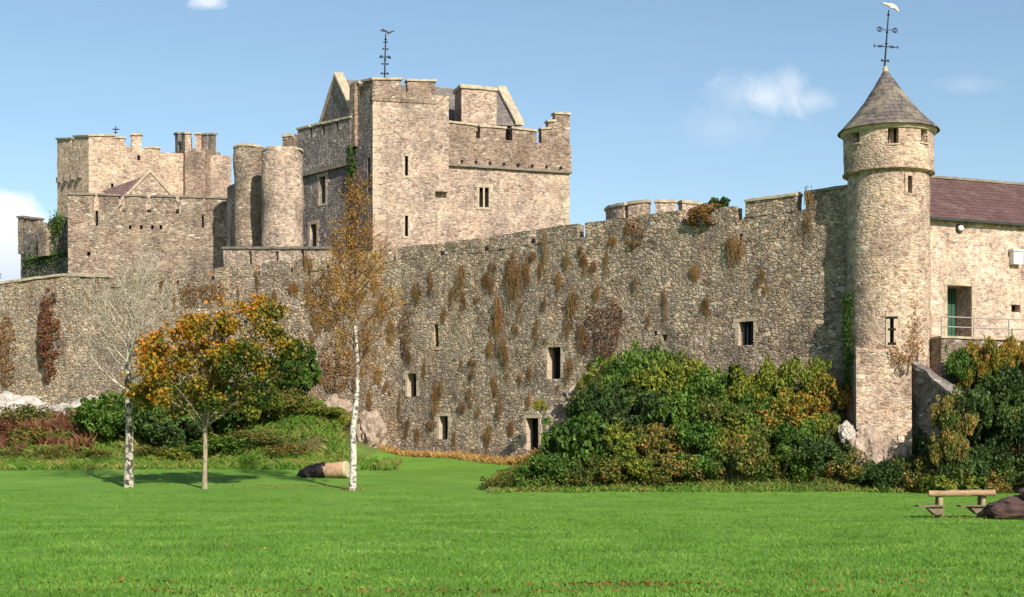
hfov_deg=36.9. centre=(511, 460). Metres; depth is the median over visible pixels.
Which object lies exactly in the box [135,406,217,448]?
shrub
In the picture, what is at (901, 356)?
creeper
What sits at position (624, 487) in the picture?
verge grass
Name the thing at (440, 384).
wall plant
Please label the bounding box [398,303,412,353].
creeper
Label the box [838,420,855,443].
rock
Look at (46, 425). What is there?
shrub
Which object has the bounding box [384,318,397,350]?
wall plant
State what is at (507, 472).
undergrowth
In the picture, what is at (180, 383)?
shrub
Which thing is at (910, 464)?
shrub
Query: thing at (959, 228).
wall lamp
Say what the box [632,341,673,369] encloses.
shrub
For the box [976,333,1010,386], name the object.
shrub
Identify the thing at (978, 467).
shrub
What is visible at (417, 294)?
wall plant
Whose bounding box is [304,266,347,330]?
creeper
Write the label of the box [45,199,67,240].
ivy
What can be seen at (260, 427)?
undergrowth
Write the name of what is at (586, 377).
shrub
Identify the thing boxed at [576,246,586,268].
wall plant
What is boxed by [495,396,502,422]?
wall plant
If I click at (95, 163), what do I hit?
block
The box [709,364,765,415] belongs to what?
shrub
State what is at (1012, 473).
shrub
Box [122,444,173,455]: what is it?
shrub
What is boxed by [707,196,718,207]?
evergreen tree
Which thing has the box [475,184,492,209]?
window
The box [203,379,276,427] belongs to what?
shrub
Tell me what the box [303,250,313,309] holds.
wall plant
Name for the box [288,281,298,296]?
wall plant
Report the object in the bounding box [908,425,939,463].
shrub
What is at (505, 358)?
wall plant
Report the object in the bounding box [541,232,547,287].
wall plant
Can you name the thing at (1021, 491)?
boulder
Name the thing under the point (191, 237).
block
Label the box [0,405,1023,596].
lawn
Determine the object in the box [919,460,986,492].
shrub
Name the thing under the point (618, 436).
shrub
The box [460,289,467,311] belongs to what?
wall plant
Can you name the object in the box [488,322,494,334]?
wall plant
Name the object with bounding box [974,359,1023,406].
shrub
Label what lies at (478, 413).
wall plant
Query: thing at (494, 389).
wall plant
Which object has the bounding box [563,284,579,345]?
wall plant
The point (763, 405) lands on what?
shrub
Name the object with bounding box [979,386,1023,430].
shrub
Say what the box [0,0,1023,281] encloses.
sky
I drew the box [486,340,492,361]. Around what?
wall plant
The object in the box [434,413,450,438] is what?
window
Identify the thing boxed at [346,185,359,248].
creeper
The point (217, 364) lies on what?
maple tree
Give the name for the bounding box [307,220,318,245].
window
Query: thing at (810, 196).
wall plant
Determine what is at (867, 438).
rock
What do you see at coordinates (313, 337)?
wall plant
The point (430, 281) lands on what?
wall plant
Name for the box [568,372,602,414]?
shrub
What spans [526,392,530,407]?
wall plant
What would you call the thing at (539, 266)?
wall plant
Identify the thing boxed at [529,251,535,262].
wall plant
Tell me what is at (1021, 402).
shrub
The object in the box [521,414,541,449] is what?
window
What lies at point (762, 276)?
wall plant
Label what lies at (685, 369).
shrub
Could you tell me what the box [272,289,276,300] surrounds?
wall plant
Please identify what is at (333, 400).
rock
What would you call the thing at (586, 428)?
shrub
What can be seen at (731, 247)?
wall plant
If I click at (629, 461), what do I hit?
shrub
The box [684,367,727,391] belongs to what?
shrub
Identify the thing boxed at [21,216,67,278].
overgrown wall
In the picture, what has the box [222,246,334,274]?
wall
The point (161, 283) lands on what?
wall plant
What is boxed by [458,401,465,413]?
wall plant
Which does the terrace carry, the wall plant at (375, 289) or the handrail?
the handrail
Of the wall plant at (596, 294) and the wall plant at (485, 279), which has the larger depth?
the wall plant at (485, 279)
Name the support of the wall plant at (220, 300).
attached to the curtain wall at (797, 312)
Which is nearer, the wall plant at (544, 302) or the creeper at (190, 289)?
the wall plant at (544, 302)
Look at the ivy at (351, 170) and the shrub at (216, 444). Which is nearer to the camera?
the shrub at (216, 444)
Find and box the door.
[943,280,976,336]
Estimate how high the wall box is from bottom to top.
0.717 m
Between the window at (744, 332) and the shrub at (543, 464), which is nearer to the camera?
the shrub at (543, 464)
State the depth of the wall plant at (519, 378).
83.43 m
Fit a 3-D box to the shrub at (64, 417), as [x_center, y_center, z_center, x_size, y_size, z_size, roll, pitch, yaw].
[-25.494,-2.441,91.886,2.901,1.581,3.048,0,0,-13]
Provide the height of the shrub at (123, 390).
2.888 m
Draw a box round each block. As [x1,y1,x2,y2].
[56,126,230,216]
[67,192,226,285]
[281,133,297,146]
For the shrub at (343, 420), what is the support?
on the lawn at (451, 476)
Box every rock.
[0,391,21,410]
[0,395,53,414]
[51,397,91,417]
[324,394,358,426]
[356,409,387,448]
[542,403,569,430]
[559,384,575,407]
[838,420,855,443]
[848,424,883,467]
[876,436,908,462]
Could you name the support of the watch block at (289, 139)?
attached to the great keep
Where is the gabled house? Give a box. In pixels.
[103,168,179,213]
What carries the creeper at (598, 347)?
attached to the curtain wall at (797, 312)
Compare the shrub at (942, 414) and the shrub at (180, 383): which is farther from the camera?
the shrub at (180, 383)
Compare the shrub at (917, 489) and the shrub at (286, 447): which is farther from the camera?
the shrub at (286, 447)
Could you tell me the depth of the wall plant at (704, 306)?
74.99 m
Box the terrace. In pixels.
[930,336,1023,393]
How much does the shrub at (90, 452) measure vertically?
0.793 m
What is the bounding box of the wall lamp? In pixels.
[956,224,963,232]
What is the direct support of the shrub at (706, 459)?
on the lawn at (451, 476)
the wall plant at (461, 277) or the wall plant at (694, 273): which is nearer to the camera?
the wall plant at (694, 273)
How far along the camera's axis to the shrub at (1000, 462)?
63.89 m
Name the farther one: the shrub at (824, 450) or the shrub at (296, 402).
the shrub at (296, 402)
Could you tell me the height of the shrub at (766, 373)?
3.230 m
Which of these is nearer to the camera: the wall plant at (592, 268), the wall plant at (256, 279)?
the wall plant at (592, 268)
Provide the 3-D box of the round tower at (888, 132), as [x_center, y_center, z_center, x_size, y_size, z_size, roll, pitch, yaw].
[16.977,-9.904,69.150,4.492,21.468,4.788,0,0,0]
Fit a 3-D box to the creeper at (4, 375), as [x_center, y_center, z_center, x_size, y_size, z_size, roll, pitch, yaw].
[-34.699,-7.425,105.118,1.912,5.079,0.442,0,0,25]
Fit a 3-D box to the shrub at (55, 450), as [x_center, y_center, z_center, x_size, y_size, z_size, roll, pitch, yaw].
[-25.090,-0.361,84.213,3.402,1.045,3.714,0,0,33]
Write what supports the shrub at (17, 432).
on the lawn at (451, 476)
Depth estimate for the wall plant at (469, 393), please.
86.05 m
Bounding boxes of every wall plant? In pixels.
[158,277,163,292]
[216,296,224,305]
[253,270,258,293]
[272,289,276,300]
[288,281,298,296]
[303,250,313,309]
[308,331,314,344]
[310,306,322,337]
[344,279,352,300]
[362,329,370,357]
[366,391,371,411]
[371,276,378,294]
[372,363,381,386]
[375,288,386,322]
[381,380,391,395]
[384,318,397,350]
[397,381,401,439]
[402,346,412,364]
[403,419,409,441]
[410,283,421,307]
[415,427,421,449]
[421,357,426,381]
[426,420,435,430]
[428,269,432,296]
[430,380,439,424]
[438,379,443,401]
[439,307,446,324]
[448,287,455,307]
[452,427,456,450]
[454,264,464,297]
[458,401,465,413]
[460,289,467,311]
[466,387,471,410]
[469,357,477,378]
[476,407,480,419]
[481,272,488,292]
[482,419,492,450]
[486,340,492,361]
[488,258,497,297]
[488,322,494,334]
[490,374,497,397]
[492,295,504,367]
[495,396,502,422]
[499,341,510,387]
[503,249,524,321]
[508,420,513,438]
[512,322,518,335]
[517,300,522,323]
[517,374,522,387]
[523,254,530,285]
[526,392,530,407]
[527,367,530,384]
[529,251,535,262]
[533,318,539,347]
[537,256,542,283]
[540,296,546,311]
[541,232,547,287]
[555,270,561,291]
[562,253,569,269]
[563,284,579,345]
[564,358,572,384]
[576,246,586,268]
[576,322,585,352]
[581,255,587,275]
[590,261,596,278]
[591,284,600,304]
[604,251,607,283]
[607,235,616,247]
[632,276,638,292]
[646,312,649,329]
[660,289,667,326]
[690,264,700,285]
[700,293,709,318]
[724,231,747,276]
[753,267,769,302]
[803,185,813,242]
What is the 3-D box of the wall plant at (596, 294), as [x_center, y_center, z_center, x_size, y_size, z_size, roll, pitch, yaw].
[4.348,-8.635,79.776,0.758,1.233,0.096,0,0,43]
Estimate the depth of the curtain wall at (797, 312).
83.75 m
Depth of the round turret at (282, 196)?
103.30 m
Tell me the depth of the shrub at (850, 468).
64.88 m
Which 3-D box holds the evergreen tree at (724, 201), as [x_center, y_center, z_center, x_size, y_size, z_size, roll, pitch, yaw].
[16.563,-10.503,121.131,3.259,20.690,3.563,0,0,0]
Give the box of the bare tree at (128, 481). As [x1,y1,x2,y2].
[66,246,192,487]
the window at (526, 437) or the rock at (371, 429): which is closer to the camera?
the window at (526, 437)
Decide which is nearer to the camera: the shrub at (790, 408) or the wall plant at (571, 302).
the shrub at (790, 408)
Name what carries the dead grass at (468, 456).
on the lawn at (451, 476)
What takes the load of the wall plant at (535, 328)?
attached to the curtain wall at (797, 312)
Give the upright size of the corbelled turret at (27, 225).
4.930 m
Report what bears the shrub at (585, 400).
on the lawn at (451, 476)
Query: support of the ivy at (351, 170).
attached to the great keep
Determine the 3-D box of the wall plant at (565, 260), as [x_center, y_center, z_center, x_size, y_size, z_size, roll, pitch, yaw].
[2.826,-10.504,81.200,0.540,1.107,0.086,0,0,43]
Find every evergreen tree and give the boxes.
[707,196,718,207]
[718,196,730,206]
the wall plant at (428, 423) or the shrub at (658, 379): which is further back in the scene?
the wall plant at (428, 423)
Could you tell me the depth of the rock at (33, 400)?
97.02 m
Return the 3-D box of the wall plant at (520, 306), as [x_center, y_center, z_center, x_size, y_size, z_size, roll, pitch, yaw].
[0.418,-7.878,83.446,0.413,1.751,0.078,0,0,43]
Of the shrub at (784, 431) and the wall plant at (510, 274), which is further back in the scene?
the wall plant at (510, 274)
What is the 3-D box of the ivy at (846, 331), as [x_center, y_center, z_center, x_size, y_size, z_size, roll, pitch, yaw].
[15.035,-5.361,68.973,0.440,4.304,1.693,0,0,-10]
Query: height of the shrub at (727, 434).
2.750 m
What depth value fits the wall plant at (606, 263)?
79.28 m
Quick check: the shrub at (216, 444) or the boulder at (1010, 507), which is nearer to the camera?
the boulder at (1010, 507)
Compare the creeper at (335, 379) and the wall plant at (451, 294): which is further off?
the creeper at (335, 379)
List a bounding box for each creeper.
[0,315,16,388]
[36,288,60,383]
[179,282,226,307]
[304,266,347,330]
[319,337,349,392]
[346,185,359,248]
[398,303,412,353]
[577,296,624,369]
[624,217,644,249]
[685,203,720,226]
[889,335,914,375]
[903,290,925,361]
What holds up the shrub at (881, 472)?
on the lawn at (451, 476)
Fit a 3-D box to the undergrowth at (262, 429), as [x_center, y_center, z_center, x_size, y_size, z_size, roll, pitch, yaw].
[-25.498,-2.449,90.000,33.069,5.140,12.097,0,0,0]
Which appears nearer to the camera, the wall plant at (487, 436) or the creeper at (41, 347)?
the wall plant at (487, 436)
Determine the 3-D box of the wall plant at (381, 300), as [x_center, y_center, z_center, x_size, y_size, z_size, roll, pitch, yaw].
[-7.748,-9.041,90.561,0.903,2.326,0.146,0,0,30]
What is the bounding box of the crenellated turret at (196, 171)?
[173,132,219,213]
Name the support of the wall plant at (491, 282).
attached to the curtain wall at (797, 312)
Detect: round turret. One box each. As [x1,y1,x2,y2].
[227,144,263,246]
[261,145,304,252]
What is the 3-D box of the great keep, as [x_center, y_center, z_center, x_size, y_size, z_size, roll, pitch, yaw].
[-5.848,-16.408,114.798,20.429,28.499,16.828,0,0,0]
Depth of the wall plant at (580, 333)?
80.43 m
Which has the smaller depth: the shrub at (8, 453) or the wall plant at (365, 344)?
the shrub at (8, 453)
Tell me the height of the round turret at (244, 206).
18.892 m
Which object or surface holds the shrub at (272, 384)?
on the lawn at (451, 476)
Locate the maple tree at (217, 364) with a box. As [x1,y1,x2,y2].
[118,272,315,488]
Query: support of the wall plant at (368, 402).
attached to the curtain wall at (797, 312)
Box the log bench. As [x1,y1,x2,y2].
[915,490,995,517]
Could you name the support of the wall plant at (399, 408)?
attached to the curtain wall at (797, 312)
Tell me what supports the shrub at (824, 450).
on the lawn at (451, 476)
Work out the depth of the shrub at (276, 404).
85.60 m
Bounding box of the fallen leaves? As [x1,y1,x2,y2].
[2,484,1023,596]
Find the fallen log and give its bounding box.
[297,461,349,477]
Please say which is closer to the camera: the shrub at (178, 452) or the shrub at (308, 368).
the shrub at (178, 452)
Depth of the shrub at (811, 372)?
69.13 m
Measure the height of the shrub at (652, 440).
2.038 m
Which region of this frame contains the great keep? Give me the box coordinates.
[295,29,571,263]
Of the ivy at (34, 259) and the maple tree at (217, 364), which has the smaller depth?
the maple tree at (217, 364)
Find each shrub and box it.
[0,402,56,423]
[0,417,26,438]
[0,426,37,440]
[0,450,38,458]
[3,424,77,445]
[25,445,83,459]
[31,418,70,430]
[62,407,81,423]
[66,390,136,433]
[74,449,116,459]
[96,389,175,440]
[104,382,134,405]
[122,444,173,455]
[132,376,187,394]
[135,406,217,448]
[154,443,201,460]
[159,387,240,436]
[185,432,255,455]
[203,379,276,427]
[227,430,285,443]
[232,384,285,423]
[233,378,270,387]
[247,369,302,391]
[260,443,314,457]
[263,348,321,397]
[270,386,317,415]
[296,401,347,418]
[327,411,358,430]
[478,473,525,489]
[494,462,550,490]
[520,446,592,486]
[533,398,547,412]
[541,409,607,461]
[552,439,615,466]
[560,454,634,484]
[565,378,633,423]
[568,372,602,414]
[579,351,626,389]
[592,412,647,455]
[593,341,659,393]
[594,383,670,431]
[604,442,655,481]
[622,351,685,398]
[622,422,689,455]
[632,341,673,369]
[635,451,704,483]
[636,390,704,435]
[664,347,712,382]
[665,444,735,479]
[666,415,723,454]
[670,366,728,406]
[672,391,752,430]
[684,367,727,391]
[694,408,760,456]
[704,434,780,479]
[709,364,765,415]
[712,381,788,436]
[720,362,763,390]
[732,422,784,455]
[741,353,795,401]
[743,441,816,481]
[752,386,828,433]
[766,412,831,454]
[772,355,831,400]
[778,436,856,475]
[798,413,841,438]
[799,372,851,412]
[819,446,875,483]
[852,456,915,490]
[888,454,930,490]
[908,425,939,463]
[908,461,942,492]
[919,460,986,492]
[921,448,996,489]
[927,383,981,436]
[927,423,969,471]
[927,444,995,470]
[941,384,997,430]
[942,344,976,389]
[953,337,992,389]
[958,469,1018,493]
[962,420,1000,448]
[964,444,1017,488]
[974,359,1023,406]
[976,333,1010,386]
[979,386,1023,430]
[982,410,1023,461]
[989,451,1023,487]
[994,391,1023,419]
[999,329,1023,375]
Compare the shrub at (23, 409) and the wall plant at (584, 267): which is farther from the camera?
the shrub at (23, 409)
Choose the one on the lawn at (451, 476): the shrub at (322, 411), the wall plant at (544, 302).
the shrub at (322, 411)
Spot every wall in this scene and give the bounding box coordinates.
[0,185,846,458]
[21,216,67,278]
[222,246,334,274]
[912,360,962,460]
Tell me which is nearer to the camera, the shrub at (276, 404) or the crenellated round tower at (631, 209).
the shrub at (276, 404)
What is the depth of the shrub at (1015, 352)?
66.58 m
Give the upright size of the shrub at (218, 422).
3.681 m
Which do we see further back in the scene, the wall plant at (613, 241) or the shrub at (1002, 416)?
the wall plant at (613, 241)
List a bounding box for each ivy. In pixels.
[21,234,67,277]
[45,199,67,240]
[344,145,356,185]
[840,293,855,388]
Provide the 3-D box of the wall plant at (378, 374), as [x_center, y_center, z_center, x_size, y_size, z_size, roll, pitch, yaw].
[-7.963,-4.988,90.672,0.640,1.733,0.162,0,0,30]
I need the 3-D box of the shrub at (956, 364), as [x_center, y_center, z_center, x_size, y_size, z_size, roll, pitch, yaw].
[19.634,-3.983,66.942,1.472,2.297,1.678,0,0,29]
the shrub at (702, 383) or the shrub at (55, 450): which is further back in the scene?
the shrub at (55, 450)
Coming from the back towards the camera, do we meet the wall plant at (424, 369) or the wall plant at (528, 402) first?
the wall plant at (424, 369)
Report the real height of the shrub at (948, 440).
2.159 m
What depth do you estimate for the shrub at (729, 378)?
70.35 m
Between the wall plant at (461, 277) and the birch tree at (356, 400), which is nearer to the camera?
the birch tree at (356, 400)
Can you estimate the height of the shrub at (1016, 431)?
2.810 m
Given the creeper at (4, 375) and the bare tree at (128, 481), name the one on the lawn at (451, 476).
the bare tree at (128, 481)
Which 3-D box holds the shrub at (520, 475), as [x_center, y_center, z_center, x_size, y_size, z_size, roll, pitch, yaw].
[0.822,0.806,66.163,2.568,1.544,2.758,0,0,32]
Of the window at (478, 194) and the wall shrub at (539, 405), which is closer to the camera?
the wall shrub at (539, 405)
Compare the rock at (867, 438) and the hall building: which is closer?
the rock at (867, 438)
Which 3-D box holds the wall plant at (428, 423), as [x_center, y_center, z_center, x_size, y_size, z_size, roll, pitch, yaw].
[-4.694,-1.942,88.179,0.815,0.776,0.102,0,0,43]
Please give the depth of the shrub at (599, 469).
65.25 m
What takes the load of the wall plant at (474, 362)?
attached to the curtain wall at (797, 312)
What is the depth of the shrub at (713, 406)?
67.52 m
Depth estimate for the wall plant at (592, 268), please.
79.87 m
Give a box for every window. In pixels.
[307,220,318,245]
[317,172,327,206]
[403,371,418,396]
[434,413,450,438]
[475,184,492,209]
[485,188,486,206]
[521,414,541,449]
[542,345,563,378]
[732,317,757,345]
[886,128,899,144]
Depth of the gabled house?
113.21 m
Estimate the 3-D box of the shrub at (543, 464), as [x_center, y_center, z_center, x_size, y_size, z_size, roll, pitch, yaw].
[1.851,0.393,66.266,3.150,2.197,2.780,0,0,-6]
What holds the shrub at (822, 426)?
on the lawn at (451, 476)
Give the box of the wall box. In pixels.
[1008,249,1023,264]
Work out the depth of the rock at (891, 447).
66.51 m
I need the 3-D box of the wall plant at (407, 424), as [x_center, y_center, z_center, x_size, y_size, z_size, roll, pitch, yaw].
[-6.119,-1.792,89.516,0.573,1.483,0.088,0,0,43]
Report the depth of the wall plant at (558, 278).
81.52 m
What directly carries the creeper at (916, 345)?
attached to the round tower at (888, 132)
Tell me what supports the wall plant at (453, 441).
attached to the curtain wall at (797, 312)
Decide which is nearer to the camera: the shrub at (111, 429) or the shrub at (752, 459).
the shrub at (752, 459)
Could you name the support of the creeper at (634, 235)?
attached to the curtain wall at (797, 312)
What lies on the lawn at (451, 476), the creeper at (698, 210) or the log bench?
the log bench
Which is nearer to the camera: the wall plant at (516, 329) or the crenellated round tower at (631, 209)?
the wall plant at (516, 329)
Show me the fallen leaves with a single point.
(570, 584)
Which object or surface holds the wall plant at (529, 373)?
attached to the curtain wall at (797, 312)
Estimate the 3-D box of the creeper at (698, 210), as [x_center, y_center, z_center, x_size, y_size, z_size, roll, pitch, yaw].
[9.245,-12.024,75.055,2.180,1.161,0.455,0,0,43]
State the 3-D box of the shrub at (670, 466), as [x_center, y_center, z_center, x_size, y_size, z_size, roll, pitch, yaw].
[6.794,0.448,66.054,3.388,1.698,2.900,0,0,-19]
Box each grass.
[0,391,404,470]
[0,407,100,453]
[377,442,542,464]
[482,401,1022,492]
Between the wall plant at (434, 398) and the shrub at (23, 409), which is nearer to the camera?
the wall plant at (434, 398)
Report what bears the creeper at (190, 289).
attached to the curtain wall at (797, 312)
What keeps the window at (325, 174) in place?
in the great keep
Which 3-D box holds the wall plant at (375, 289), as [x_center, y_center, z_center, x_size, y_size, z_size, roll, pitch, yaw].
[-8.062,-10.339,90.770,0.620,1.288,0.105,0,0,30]
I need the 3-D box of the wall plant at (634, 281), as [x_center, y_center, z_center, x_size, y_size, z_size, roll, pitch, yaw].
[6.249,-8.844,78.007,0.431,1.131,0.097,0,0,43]
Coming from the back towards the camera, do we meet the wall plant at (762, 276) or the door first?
the wall plant at (762, 276)
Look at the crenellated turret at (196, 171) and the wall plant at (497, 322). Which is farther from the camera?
the crenellated turret at (196, 171)
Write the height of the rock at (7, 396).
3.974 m
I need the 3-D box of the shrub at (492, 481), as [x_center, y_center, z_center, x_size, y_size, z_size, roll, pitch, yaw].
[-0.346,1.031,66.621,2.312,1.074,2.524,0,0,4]
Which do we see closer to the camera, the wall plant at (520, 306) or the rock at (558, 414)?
the rock at (558, 414)
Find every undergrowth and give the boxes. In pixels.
[14,385,349,455]
[14,393,349,452]
[492,381,1023,492]
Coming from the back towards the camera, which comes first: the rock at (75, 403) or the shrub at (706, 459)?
the rock at (75, 403)
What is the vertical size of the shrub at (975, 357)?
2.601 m
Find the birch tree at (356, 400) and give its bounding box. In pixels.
[295,167,406,490]
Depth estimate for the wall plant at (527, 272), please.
83.06 m
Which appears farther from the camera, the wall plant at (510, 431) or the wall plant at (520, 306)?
the wall plant at (510, 431)
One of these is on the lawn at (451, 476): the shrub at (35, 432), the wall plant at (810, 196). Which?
the shrub at (35, 432)
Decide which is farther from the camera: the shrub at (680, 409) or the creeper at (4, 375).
the creeper at (4, 375)
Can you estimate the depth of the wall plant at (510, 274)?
83.63 m
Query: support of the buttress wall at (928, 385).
on the lawn at (451, 476)
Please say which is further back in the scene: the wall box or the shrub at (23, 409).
the shrub at (23, 409)
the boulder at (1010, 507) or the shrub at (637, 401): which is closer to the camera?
the boulder at (1010, 507)
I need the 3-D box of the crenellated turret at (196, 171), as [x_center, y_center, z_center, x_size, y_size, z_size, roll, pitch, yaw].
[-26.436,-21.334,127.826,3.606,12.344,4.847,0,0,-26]
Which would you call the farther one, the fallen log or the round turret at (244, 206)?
the round turret at (244, 206)
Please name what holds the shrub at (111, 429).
on the lawn at (451, 476)
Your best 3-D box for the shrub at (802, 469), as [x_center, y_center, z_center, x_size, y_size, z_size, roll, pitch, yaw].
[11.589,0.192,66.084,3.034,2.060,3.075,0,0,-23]
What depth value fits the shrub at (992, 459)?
64.19 m
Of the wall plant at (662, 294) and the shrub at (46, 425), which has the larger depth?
the shrub at (46, 425)
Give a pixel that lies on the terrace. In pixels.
(938, 353)
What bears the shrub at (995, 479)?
on the lawn at (451, 476)
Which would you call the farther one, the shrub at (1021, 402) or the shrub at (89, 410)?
the shrub at (89, 410)
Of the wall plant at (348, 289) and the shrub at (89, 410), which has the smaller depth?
the shrub at (89, 410)
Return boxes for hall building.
[930,175,1023,337]
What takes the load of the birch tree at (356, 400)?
on the lawn at (451, 476)
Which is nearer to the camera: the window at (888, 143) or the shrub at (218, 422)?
the window at (888, 143)
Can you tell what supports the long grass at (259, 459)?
on the lawn at (451, 476)
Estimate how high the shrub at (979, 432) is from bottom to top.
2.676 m
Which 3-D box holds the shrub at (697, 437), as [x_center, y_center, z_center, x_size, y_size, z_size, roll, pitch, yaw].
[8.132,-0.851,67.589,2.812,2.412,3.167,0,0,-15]
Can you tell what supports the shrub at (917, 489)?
on the lawn at (451, 476)
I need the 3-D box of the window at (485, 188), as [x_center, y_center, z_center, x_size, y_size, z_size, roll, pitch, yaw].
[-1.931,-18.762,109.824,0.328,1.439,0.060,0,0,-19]
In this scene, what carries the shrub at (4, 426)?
on the lawn at (451, 476)
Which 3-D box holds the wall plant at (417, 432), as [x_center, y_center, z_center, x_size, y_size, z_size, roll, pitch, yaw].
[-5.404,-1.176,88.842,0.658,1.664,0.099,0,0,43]
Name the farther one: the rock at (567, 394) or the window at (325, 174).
the window at (325, 174)
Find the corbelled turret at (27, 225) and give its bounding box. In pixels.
[16,216,46,278]
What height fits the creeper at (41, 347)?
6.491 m
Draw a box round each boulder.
[984,495,1023,519]
[1019,488,1023,497]
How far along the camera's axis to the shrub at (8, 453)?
84.19 m
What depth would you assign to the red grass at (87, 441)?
86.97 m
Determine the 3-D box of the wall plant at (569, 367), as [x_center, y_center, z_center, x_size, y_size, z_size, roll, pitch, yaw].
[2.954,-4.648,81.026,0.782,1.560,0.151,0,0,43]
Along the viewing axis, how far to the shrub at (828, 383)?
68.37 m
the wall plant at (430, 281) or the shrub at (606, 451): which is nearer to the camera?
the shrub at (606, 451)
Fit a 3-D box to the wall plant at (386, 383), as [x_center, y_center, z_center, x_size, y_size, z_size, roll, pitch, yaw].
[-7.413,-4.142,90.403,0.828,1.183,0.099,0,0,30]
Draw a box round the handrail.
[941,316,1023,336]
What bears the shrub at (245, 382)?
on the lawn at (451, 476)
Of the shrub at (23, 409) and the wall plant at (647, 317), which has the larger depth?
the shrub at (23, 409)
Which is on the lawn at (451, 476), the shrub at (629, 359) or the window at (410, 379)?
the shrub at (629, 359)
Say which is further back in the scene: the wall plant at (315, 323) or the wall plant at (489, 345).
the wall plant at (315, 323)
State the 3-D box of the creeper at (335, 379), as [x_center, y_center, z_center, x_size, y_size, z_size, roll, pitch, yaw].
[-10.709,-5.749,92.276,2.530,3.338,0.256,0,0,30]
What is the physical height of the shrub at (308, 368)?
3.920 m
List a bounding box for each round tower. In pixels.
[605,199,712,230]
[837,3,939,454]
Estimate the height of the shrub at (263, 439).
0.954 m
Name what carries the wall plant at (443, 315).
attached to the curtain wall at (797, 312)
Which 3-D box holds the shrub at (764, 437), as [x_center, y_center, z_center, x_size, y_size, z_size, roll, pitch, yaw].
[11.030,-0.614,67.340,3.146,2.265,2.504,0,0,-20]
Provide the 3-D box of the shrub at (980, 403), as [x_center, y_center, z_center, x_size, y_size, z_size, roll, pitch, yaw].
[19.295,-2.143,64.632,2.009,2.214,2.267,0,0,-19]
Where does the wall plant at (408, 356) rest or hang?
attached to the curtain wall at (797, 312)

